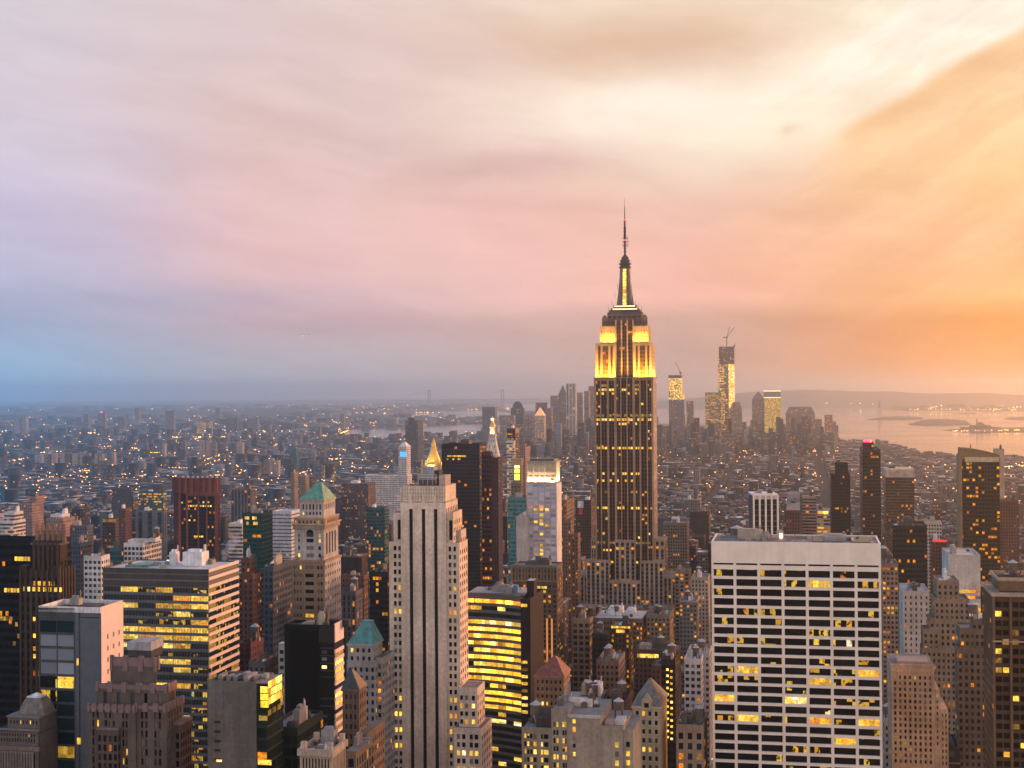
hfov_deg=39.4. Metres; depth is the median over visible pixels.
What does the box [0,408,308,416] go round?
hills
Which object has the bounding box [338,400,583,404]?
hills
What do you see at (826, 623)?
window
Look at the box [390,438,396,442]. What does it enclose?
loft building
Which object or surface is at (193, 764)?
window
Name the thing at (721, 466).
loft building
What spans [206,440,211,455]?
housing slab
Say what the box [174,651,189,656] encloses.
window
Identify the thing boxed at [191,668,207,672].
window
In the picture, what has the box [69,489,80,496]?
loft building
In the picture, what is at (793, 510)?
brick tower
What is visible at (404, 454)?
screen tower
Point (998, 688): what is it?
window
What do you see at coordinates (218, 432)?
loft building
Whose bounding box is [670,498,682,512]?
loft building
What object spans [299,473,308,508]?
tan slab pair
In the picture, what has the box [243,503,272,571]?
green glass tower
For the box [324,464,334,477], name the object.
loft building
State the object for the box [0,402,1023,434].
distant suburbs
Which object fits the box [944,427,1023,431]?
peninsula
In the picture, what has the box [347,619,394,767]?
teal roofed tower
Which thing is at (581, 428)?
apartment tower
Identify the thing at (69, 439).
loft building
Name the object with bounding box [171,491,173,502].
loft building
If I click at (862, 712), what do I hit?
window
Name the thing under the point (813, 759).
window
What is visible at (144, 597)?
window
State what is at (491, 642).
window
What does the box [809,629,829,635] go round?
window
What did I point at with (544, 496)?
white hotel tower
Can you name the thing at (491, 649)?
window
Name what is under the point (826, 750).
window
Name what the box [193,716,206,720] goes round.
window
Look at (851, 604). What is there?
window
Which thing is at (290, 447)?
loft building
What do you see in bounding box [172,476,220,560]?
dark red tower
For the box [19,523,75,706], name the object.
gothic tower
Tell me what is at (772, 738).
window
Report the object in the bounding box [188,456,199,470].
loft building
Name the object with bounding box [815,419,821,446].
chamfered side tower
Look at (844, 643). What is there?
window
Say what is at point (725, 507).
building
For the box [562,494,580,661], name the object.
brick setback tower
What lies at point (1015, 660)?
window
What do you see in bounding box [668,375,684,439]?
lit unfinished tower
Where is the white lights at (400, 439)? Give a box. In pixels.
[2,403,1022,492]
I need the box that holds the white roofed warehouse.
[593,603,648,699]
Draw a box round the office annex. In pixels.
[516,511,529,561]
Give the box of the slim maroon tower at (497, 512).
[491,453,502,586]
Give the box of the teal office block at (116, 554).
[110,538,123,565]
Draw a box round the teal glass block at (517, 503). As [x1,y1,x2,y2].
[508,491,526,583]
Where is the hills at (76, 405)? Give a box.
[0,403,328,407]
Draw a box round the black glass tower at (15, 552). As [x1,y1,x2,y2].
[0,536,70,726]
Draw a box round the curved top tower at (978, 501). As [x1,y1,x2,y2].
[956,444,999,625]
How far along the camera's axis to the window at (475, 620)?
758.01 m
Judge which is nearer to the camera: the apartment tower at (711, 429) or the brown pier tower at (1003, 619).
the brown pier tower at (1003, 619)
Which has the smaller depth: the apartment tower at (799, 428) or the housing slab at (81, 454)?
the housing slab at (81, 454)
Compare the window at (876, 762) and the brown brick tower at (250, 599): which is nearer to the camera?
the window at (876, 762)
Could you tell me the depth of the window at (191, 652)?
640.96 m
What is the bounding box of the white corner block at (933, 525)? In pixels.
[924,516,941,611]
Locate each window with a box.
[40,620,55,631]
[40,634,56,645]
[40,648,56,659]
[41,662,56,673]
[41,676,56,687]
[41,690,56,701]
[57,621,73,632]
[58,635,73,646]
[58,649,73,659]
[58,663,73,673]
[58,676,73,687]
[58,690,73,701]
[58,704,73,715]
[58,718,73,729]
[58,732,73,743]
[58,746,73,757]
[58,760,73,767]
[104,692,106,702]
[117,692,120,702]
[131,693,133,703]
[139,587,153,591]
[139,595,153,599]
[139,603,153,607]
[139,611,153,615]
[139,619,154,623]
[139,627,154,631]
[156,587,172,592]
[156,595,171,600]
[156,603,171,608]
[156,611,171,615]
[156,619,171,623]
[156,627,171,631]
[156,635,171,639]
[157,667,172,671]
[157,675,172,679]
[158,694,160,704]
[160,651,171,655]
[160,659,172,663]
[163,643,171,647]
[173,588,189,592]
[173,596,189,600]
[173,604,189,608]
[173,612,189,616]
[173,619,189,624]
[173,627,189,632]
[173,635,189,640]
[174,643,189,648]
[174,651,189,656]
[174,659,189,664]
[174,667,189,672]
[174,675,189,680]
[176,691,190,696]
[178,683,190,688]
[191,604,207,608]
[191,612,207,616]
[191,620,207,624]
[191,628,207,632]
[191,636,207,640]
[191,644,207,648]
[191,652,207,656]
[191,660,207,664]
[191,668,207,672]
[191,676,207,680]
[191,684,207,688]
[191,692,207,696]
[191,700,207,704]
[192,588,207,592]
[192,596,207,600]
[193,708,207,712]
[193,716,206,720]
[193,724,206,728]
[193,732,206,736]
[193,740,206,744]
[193,748,206,752]
[193,756,206,760]
[193,764,206,767]
[258,760,270,764]
[259,716,266,720]
[260,686,266,692]
[260,694,266,699]
[260,701,266,707]
[335,649,342,656]
[335,657,342,664]
[335,665,342,673]
[335,673,343,681]
[335,681,343,689]
[335,705,342,713]
[398,520,400,538]
[449,520,452,539]
[473,598,481,602]
[473,605,481,609]
[473,612,481,616]
[474,619,481,623]
[474,626,481,630]
[474,633,481,637]
[474,640,481,644]
[474,647,481,651]
[474,654,481,658]
[474,661,481,665]
[474,668,481,672]
[474,675,481,679]
[482,599,489,602]
[482,606,489,609]
[482,613,489,616]
[482,620,489,623]
[482,627,489,630]
[482,634,489,637]
[482,641,489,644]
[482,648,489,651]
[482,655,489,658]
[482,662,489,665]
[482,669,489,672]
[482,676,489,679]
[490,613,497,617]
[490,620,497,624]
[490,627,497,631]
[490,634,497,638]
[490,641,497,645]
[490,648,497,652]
[490,655,497,659]
[490,662,497,666]
[490,669,497,673]
[490,676,497,680]
[490,683,497,687]
[490,690,497,694]
[497,600,504,603]
[497,607,504,610]
[498,635,505,638]
[498,642,505,646]
[498,649,505,653]
[498,656,505,660]
[498,663,505,667]
[498,670,505,674]
[498,677,505,681]
[498,684,505,688]
[498,691,505,695]
[505,600,512,604]
[505,607,512,611]
[505,614,512,618]
[505,621,512,625]
[505,629,512,632]
[506,671,513,675]
[506,678,513,682]
[506,685,513,689]
[506,692,513,696]
[513,601,520,605]
[513,608,520,612]
[513,615,520,619]
[513,622,520,626]
[513,629,520,633]
[513,636,520,640]
[513,644,520,647]
[513,651,520,655]
[513,658,520,662]
[513,665,520,669]
[514,474,519,479]
[760,580,780,586]
[760,589,781,595]
[760,599,781,605]
[761,609,781,615]
[761,618,781,624]
[761,628,781,634]
[761,638,781,644]
[761,647,781,654]
[761,657,781,663]
[761,667,781,673]
[761,677,781,683]
[761,686,781,692]
[761,696,781,702]
[761,706,781,712]
[761,715,782,722]
[761,725,782,731]
[762,735,782,741]
[762,745,782,751]
[762,754,782,760]
[762,764,782,767]
[784,570,805,576]
[784,580,805,586]
[784,590,805,596]
[784,599,805,606]
[785,609,805,615]
[785,619,805,625]
[785,629,805,635]
[785,638,805,644]
[785,648,805,654]
[785,658,805,664]
[785,668,805,674]
[785,677,805,683]
[785,687,806,693]
[785,697,806,703]
[785,707,806,713]
[785,716,806,723]
[785,726,806,732]
[786,736,806,742]
[786,746,806,752]
[786,755,806,762]
[808,571,829,577]
[809,580,829,587]
[809,590,829,596]
[809,600,829,606]
[809,610,829,616]
[809,620,829,626]
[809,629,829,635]
[809,639,829,645]
[809,649,830,655]
[809,659,830,665]
[809,668,830,675]
[809,678,830,684]
[809,688,830,694]
[809,698,830,704]
[810,707,830,714]
[810,717,830,723]
[810,727,830,733]
[810,737,830,743]
[810,747,830,753]
[810,756,830,763]
[833,571,853,577]
[833,581,854,587]
[833,591,854,597]
[833,601,854,607]
[833,610,854,616]
[833,620,854,626]
[833,630,854,636]
[833,640,854,646]
[833,649,854,656]
[834,659,854,665]
[834,669,854,675]
[834,679,854,685]
[834,689,854,695]
[834,699,854,705]
[834,708,855,715]
[834,718,855,724]
[834,728,855,734]
[834,738,855,744]
[834,748,855,754]
[834,757,855,764]
[857,572,878,578]
[858,581,878,587]
[858,591,878,597]
[858,601,878,607]
[858,611,878,617]
[858,621,878,627]
[858,631,878,637]
[858,640,878,647]
[858,650,878,656]
[858,660,878,666]
[858,670,878,676]
[858,680,878,686]
[858,690,879,696]
[858,699,879,706]
[859,709,879,715]
[859,719,879,725]
[859,729,879,735]
[859,739,879,745]
[859,749,879,755]
[859,758,879,765]
[949,751,954,756]
[995,602,1000,606]
[995,611,1000,615]
[995,620,1000,625]
[995,630,1000,634]
[996,648,1001,653]
[996,658,1001,662]
[996,667,1001,672]
[996,677,1001,681]
[996,686,1001,690]
[996,695,1001,700]
[996,705,1001,709]
[996,714,1001,718]
[996,723,1001,728]
[996,733,1001,737]
[996,742,1001,746]
[996,751,1001,756]
[1003,611,1008,616]
[1003,621,1008,625]
[1003,630,1008,634]
[1003,639,1008,644]
[1003,649,1008,653]
[1003,658,1008,662]
[1003,667,1008,672]
[1003,677,1008,681]
[1003,686,1008,691]
[1003,695,1008,700]
[1003,705,1008,709]
[1003,714,1008,719]
[1004,724,1009,728]
[1004,733,1009,737]
[1004,742,1009,747]
[1004,752,1009,756]
[1004,761,1009,766]
[1012,602,1017,607]
[1012,611,1017,616]
[1012,621,1017,625]
[1012,630,1017,635]
[1013,649,1018,653]
[1013,658,1018,663]
[1013,668,1018,672]
[1013,677,1018,682]
[1013,686,1018,691]
[1013,696,1018,700]
[1013,705,1018,710]
[1013,715,1018,719]
[1013,724,1018,728]
[1013,733,1018,738]
[1013,743,1018,747]
[1013,752,1018,757]
[1014,762,1019,766]
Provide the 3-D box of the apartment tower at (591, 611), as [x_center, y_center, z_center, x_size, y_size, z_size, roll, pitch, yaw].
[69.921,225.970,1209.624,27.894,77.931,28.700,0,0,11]
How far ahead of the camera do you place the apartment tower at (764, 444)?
5054.57 m
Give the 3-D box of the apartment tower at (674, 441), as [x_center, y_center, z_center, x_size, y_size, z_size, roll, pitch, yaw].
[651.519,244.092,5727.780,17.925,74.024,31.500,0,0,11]
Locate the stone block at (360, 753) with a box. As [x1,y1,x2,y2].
[346,727,373,767]
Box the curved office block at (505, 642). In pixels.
[468,579,543,767]
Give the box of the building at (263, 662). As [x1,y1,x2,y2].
[249,649,276,674]
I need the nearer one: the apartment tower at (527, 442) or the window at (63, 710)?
the window at (63, 710)
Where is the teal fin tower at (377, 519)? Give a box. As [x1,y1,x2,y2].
[366,504,388,597]
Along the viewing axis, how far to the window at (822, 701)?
552.28 m
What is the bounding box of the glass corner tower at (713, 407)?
[705,392,721,434]
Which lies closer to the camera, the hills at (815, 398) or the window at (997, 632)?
the window at (997, 632)
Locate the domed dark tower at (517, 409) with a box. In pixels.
[511,401,523,442]
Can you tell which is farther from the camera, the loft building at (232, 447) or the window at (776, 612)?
the loft building at (232, 447)
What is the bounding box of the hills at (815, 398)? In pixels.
[657,390,1023,408]
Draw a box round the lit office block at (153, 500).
[139,489,166,509]
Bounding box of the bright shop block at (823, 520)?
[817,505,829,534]
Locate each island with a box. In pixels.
[867,416,923,419]
[908,419,969,425]
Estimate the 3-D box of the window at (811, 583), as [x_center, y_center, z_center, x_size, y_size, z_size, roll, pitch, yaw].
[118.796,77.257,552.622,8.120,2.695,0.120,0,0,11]
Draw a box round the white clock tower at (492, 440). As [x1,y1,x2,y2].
[487,416,502,470]
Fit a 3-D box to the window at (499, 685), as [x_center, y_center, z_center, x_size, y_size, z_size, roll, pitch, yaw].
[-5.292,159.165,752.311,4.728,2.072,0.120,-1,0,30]
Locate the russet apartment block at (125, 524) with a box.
[119,503,131,546]
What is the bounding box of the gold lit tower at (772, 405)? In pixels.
[764,391,780,432]
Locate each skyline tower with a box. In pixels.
[550,396,558,430]
[686,401,693,435]
[721,434,733,465]
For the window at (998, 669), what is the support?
in the brown pier tower at (1003, 619)
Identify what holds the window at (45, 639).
in the glass office tower at (80, 640)
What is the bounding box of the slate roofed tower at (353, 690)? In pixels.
[341,667,384,767]
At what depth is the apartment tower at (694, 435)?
5185.21 m
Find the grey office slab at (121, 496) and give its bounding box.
[111,485,132,516]
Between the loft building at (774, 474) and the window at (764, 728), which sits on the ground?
the loft building at (774, 474)
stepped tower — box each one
[87,637,191,767]
[830,459,850,534]
[920,565,969,735]
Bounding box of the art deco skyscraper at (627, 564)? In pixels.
[581,198,674,642]
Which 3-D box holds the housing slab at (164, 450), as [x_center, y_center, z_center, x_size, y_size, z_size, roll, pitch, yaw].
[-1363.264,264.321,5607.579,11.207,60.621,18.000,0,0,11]
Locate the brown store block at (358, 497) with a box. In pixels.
[341,479,374,540]
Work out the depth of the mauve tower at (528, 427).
5994.94 m
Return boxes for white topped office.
[942,544,980,615]
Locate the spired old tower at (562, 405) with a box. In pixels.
[558,385,565,428]
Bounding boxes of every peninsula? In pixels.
[881,407,1023,410]
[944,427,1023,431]
[1004,417,1023,419]
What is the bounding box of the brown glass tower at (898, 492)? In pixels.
[883,464,914,557]
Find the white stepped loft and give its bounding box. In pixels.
[684,645,703,710]
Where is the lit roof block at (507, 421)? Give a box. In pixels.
[500,415,515,446]
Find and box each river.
[344,423,499,437]
[410,410,534,416]
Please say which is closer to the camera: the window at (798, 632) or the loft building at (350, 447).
the window at (798, 632)
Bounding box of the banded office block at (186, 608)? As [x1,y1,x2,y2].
[103,544,239,767]
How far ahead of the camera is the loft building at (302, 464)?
4526.56 m
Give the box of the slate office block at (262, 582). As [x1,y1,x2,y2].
[260,561,273,630]
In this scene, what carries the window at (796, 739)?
in the office tower at (796, 653)
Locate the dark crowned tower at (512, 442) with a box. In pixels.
[507,425,518,548]
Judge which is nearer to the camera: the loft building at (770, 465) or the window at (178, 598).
the window at (178, 598)
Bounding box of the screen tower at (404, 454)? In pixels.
[398,442,410,474]
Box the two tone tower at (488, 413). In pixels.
[482,407,496,444]
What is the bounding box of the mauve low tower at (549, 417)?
[545,408,552,436]
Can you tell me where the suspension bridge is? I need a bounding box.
[393,389,538,406]
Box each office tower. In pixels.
[38,590,123,767]
[711,525,882,767]
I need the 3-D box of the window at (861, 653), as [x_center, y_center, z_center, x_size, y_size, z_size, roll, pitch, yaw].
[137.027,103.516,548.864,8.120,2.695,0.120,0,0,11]
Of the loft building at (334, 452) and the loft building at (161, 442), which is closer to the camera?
the loft building at (334, 452)
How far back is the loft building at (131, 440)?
6859.31 m
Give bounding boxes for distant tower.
[14,418,20,432]
[21,417,28,433]
[83,414,90,428]
[98,411,106,428]
[117,416,125,428]
[135,408,140,419]
[165,411,175,429]
[197,421,212,433]
[215,408,220,418]
[225,418,238,432]
[247,418,258,431]
[315,427,321,437]
[319,447,326,456]
[340,414,345,428]
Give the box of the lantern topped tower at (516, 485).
[510,458,522,495]
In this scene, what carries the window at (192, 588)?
in the banded office block at (186, 608)
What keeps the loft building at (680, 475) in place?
on the ground
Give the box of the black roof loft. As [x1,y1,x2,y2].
[605,680,631,709]
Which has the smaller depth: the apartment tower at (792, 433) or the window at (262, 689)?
the window at (262, 689)
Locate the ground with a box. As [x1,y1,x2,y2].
[0,397,956,507]
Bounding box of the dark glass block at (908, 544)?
[890,514,926,607]
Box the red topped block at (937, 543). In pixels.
[930,532,946,592]
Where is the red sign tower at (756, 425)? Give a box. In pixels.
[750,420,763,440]
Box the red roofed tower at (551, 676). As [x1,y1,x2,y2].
[533,656,570,707]
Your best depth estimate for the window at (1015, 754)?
518.75 m
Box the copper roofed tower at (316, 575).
[291,480,341,619]
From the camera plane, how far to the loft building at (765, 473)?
3863.07 m
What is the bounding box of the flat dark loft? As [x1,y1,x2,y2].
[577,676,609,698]
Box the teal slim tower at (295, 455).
[292,447,298,475]
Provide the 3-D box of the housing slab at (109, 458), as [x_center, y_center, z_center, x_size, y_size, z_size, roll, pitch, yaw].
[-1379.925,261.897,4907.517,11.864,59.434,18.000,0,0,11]
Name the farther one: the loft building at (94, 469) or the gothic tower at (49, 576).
the loft building at (94, 469)
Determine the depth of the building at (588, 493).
3352.28 m
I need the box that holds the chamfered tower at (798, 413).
[786,407,814,447]
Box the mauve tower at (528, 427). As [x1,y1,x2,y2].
[523,416,534,438]
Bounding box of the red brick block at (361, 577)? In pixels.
[342,571,367,619]
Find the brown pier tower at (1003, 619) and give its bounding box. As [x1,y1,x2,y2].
[981,559,1023,767]
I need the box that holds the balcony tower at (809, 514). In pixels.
[802,492,815,534]
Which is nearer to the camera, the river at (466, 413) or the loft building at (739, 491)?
the loft building at (739, 491)
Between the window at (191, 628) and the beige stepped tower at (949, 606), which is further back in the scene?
the beige stepped tower at (949, 606)
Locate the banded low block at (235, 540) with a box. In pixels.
[228,519,242,626]
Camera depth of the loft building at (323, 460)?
4512.56 m
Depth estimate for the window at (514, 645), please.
746.71 m
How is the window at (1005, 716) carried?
in the brown pier tower at (1003, 619)
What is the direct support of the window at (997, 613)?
in the brown pier tower at (1003, 619)
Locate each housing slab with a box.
[44,454,50,465]
[51,453,57,463]
[60,453,65,462]
[66,452,71,464]
[72,453,79,465]
[79,452,85,463]
[94,454,98,463]
[99,454,103,459]
[107,452,111,464]
[111,452,116,464]
[162,444,166,456]
[182,441,186,454]
[199,440,204,454]
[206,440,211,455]
[212,441,216,456]
[237,441,240,452]
[240,442,243,452]
[263,459,267,473]
[269,458,274,474]
[275,460,280,474]
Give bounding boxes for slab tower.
[405,416,422,462]
[584,391,589,422]
[588,386,593,425]
[993,445,1004,498]
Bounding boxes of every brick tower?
[238,545,261,641]
[786,492,799,534]
[881,545,898,752]
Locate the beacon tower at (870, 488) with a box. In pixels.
[860,440,880,542]
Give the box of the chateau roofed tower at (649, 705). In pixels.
[631,678,667,767]
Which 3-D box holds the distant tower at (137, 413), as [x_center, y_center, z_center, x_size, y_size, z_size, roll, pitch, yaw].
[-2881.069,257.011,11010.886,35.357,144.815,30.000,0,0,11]
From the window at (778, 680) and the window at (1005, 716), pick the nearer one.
the window at (1005, 716)
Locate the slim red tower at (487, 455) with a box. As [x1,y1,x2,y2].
[482,444,492,586]
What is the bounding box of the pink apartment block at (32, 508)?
[19,493,44,535]
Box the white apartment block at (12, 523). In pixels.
[0,506,25,535]
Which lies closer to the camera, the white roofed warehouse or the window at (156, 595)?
the window at (156, 595)
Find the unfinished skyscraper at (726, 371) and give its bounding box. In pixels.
[718,346,734,433]
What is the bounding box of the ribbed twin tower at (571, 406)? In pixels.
[566,383,576,434]
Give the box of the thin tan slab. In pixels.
[291,469,297,508]
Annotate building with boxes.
[0,449,6,456]
[0,457,7,463]
[0,464,8,472]
[0,692,57,767]
[1,489,17,501]
[3,436,10,443]
[8,467,20,473]
[8,474,20,487]
[24,442,32,450]
[24,459,34,470]
[25,488,37,494]
[28,453,38,458]
[35,455,43,462]
[39,440,48,448]
[47,503,62,511]
[52,493,66,496]
[54,463,65,478]
[56,431,61,436]
[62,502,74,508]
[66,436,73,443]
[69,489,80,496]
[75,464,85,468]
[77,443,87,451]
[81,430,87,435]
[82,456,92,467]
[82,494,95,497]
[87,446,97,453]
[88,439,95,445]
[90,464,99,475]
[92,497,101,503]
[96,494,110,497]
[99,460,108,467]
[104,469,115,479]
[111,466,122,473]
[113,436,120,443]
[123,442,130,451]
[123,457,131,469]
[124,526,161,562]
[128,437,134,444]
[128,463,137,476]
[134,460,145,469]
[135,507,166,559]
[138,435,146,443]
[140,449,149,457]
[141,443,148,448]
[147,463,156,478]
[148,483,164,490]
[154,457,165,467]
[159,440,166,444]
[167,429,172,435]
[168,444,176,450]
[169,457,177,467]
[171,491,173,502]
[177,449,185,459]
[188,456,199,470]
[189,468,201,475]
[193,472,207,475]
[212,464,224,474]
[215,429,221,436]
[217,443,225,449]
[218,438,226,446]
[220,450,229,462]
[220,477,228,484]
[220,484,231,494]
[225,464,232,476]
[229,442,236,452]
[235,453,246,464]
[239,462,250,469]
[239,623,263,670]
[241,431,248,438]
[242,479,255,485]
[244,445,249,453]
[247,454,255,461]
[248,427,254,433]
[248,464,260,477]
[249,649,276,674]
[251,437,258,445]
[259,455,267,467]
[264,550,291,674]
[265,488,268,499]
[268,439,274,445]
[269,488,284,499]
[272,454,283,459]
[273,509,299,560]
[278,442,284,451]
[278,640,284,715]
[279,436,286,441]
[281,458,290,466]
[283,698,322,767]
[284,604,350,737]
[285,465,296,478]
[288,439,296,445]
[288,445,296,453]
[294,435,301,443]
[297,720,347,767]
[299,457,310,471]
[302,436,309,443]
[306,449,315,456]
[306,460,319,471]
[309,476,316,488]
[313,465,324,479]
[315,457,327,464]
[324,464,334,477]
[325,440,331,446]
[329,486,340,493]
[330,449,338,456]
[341,438,349,444]
[343,541,353,553]
[345,443,355,452]
[345,535,363,544]
[354,449,361,456]
[362,468,375,473]
[363,443,370,449]
[382,463,387,468]
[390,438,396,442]
[503,570,507,583]
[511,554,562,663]
[522,680,641,767]
[562,491,574,494]
[567,662,572,690]
[572,604,592,691]
[574,462,578,474]
[575,479,583,486]
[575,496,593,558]
[583,468,588,478]
[583,491,590,497]
[592,621,612,680]
[596,644,624,689]
[611,612,633,713]
[635,633,680,715]
[646,604,673,642]
[652,650,665,686]
[658,466,667,474]
[663,515,688,570]
[664,505,681,516]
[668,467,677,478]
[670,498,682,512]
[676,704,707,767]
[677,473,686,478]
[681,664,684,696]
[687,635,712,767]
[689,532,705,549]
[692,484,702,491]
[694,469,699,483]
[694,486,698,497]
[707,469,715,477]
[714,516,728,520]
[717,501,729,506]
[718,463,725,475]
[718,505,727,511]
[721,514,733,522]
[725,452,729,470]
[726,480,734,485]
[728,507,736,511]
[735,446,737,460]
[736,487,743,497]
[745,463,752,477]
[748,487,778,533]
[749,480,757,491]
[760,470,768,479]
[768,462,773,469]
[770,455,778,468]
[771,473,778,486]
[772,477,781,488]
[773,449,778,454]
[781,468,789,481]
[781,524,785,533]
[784,484,794,490]
[784,502,786,522]
[795,480,802,489]
[796,460,804,468]
[801,467,804,482]
[825,446,829,454]
[825,460,832,469]
[850,475,854,491]
[854,505,859,528]
[887,653,948,767]
[899,579,928,653]
[921,492,930,499]
[921,503,930,510]
[932,501,945,511]
[933,496,942,499]
[942,523,947,535]
[948,732,960,767]
[955,601,983,767]
[960,419,1000,428]
[1005,480,1011,494]
[1016,485,1023,503]
[1019,501,1023,524]
[1019,556,1023,570]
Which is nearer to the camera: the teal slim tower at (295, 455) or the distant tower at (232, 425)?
the teal slim tower at (295, 455)
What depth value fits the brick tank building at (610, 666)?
789.62 m
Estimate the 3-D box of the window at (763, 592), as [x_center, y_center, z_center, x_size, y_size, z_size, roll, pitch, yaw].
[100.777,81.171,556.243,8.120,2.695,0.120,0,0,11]
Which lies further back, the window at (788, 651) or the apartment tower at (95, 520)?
the apartment tower at (95, 520)
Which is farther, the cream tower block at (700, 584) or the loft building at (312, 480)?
the loft building at (312, 480)
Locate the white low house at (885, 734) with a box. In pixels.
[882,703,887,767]
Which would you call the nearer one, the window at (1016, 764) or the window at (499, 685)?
the window at (1016, 764)
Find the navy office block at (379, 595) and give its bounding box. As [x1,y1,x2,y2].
[370,561,389,653]
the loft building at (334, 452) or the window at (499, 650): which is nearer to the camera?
the window at (499, 650)
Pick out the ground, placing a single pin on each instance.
(823, 483)
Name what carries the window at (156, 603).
in the banded office block at (186, 608)
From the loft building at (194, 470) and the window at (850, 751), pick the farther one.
the loft building at (194, 470)
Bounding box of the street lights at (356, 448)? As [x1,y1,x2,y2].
[5,403,1022,515]
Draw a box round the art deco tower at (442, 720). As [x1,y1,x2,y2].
[389,466,491,767]
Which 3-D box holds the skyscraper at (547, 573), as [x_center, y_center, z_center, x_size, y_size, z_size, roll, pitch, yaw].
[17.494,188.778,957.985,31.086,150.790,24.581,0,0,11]
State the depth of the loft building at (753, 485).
3108.26 m
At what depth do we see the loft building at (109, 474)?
4072.06 m
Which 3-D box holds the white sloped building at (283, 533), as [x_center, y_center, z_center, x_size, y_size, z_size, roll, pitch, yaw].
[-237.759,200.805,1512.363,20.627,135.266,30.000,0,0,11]
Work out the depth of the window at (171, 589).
644.34 m
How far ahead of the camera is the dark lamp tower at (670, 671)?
649.24 m
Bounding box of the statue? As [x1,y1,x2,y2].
[876,398,882,416]
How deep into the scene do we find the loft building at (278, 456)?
4969.77 m
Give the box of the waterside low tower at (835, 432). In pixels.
[833,421,838,443]
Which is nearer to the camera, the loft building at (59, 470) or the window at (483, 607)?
the window at (483, 607)
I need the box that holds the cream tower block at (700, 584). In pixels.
[691,566,710,644]
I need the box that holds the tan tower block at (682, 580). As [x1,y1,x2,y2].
[675,562,690,642]
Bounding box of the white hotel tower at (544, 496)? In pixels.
[526,458,561,561]
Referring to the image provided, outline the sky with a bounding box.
[0,0,1023,401]
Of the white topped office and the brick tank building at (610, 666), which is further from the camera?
the white topped office
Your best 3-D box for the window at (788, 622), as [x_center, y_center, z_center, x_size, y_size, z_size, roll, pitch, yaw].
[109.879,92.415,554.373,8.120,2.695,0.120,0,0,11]
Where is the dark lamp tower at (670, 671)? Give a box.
[661,642,678,767]
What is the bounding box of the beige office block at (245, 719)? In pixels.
[207,671,282,767]
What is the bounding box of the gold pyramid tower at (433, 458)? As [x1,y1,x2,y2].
[418,437,441,482]
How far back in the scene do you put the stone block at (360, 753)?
446.45 m
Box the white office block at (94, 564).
[84,547,109,599]
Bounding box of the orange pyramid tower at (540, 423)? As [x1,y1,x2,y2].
[534,408,545,441]
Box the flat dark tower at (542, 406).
[535,403,546,413]
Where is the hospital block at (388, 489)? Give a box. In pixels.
[365,473,411,521]
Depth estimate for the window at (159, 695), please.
430.16 m
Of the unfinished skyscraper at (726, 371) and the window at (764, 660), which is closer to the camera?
the window at (764, 660)
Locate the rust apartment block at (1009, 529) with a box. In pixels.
[1000,494,1018,570]
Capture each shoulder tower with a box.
[577,392,582,422]
[730,402,741,435]
[752,391,764,431]
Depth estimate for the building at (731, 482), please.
3625.75 m
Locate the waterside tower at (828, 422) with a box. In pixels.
[824,415,832,435]
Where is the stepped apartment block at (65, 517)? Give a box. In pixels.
[46,508,74,536]
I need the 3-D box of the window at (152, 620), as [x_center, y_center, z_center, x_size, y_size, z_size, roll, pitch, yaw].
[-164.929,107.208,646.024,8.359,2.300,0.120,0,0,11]
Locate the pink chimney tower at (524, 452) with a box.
[520,441,529,494]
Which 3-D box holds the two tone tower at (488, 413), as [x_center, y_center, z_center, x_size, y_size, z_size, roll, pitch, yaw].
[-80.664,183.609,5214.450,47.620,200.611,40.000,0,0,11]
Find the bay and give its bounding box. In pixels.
[499,404,1023,455]
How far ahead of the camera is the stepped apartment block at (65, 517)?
1453.24 m
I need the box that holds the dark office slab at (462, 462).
[442,437,486,591]
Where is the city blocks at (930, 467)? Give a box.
[0,417,1023,730]
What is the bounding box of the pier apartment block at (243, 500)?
[231,483,255,521]
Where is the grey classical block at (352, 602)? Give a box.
[342,576,362,679]
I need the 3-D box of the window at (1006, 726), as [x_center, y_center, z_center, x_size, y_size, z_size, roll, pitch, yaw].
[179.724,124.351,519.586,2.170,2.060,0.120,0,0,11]
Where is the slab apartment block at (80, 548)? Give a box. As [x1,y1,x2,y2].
[71,535,90,598]
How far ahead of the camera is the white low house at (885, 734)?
690.49 m
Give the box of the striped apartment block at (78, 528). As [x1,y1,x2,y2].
[70,518,92,553]
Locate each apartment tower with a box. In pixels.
[72,504,89,523]
[91,514,99,536]
[93,534,102,553]
[99,506,111,537]
[102,512,118,553]
[256,501,276,509]
[261,504,275,510]
[335,496,341,540]
[341,547,367,605]
[353,538,366,552]
[389,522,393,540]
[523,439,530,451]
[536,441,544,457]
[547,429,552,442]
[550,439,553,455]
[555,423,561,456]
[562,429,569,442]
[563,598,568,664]
[566,445,570,458]
[577,423,585,446]
[581,439,586,455]
[581,556,585,569]
[584,432,588,455]
[586,420,591,435]
[586,605,604,616]
[625,602,647,608]
[657,438,662,453]
[658,511,672,535]
[662,426,666,455]
[669,425,672,452]
[673,436,676,446]
[679,440,683,448]
[679,514,689,533]
[679,589,699,663]
[683,494,700,515]
[686,442,693,456]
[689,439,695,452]
[689,539,697,576]
[690,507,709,549]
[691,423,696,438]
[692,432,697,442]
[694,418,699,432]
[698,550,708,572]
[699,446,703,454]
[704,429,707,440]
[704,441,708,455]
[708,423,714,437]
[708,541,711,589]
[709,441,713,455]
[715,441,720,453]
[728,523,742,533]
[729,418,731,433]
[741,520,748,527]
[744,430,746,444]
[762,440,767,454]
[777,435,781,446]
[778,419,782,434]
[786,442,788,455]
[790,431,795,442]
[791,417,794,430]
[793,435,798,442]
[796,488,808,534]
[797,423,801,435]
[802,416,807,432]
[804,428,809,439]
[808,419,810,433]
[808,443,812,453]
[821,433,826,451]
[852,528,859,534]
[915,513,927,521]
[930,505,941,520]
[944,533,956,547]

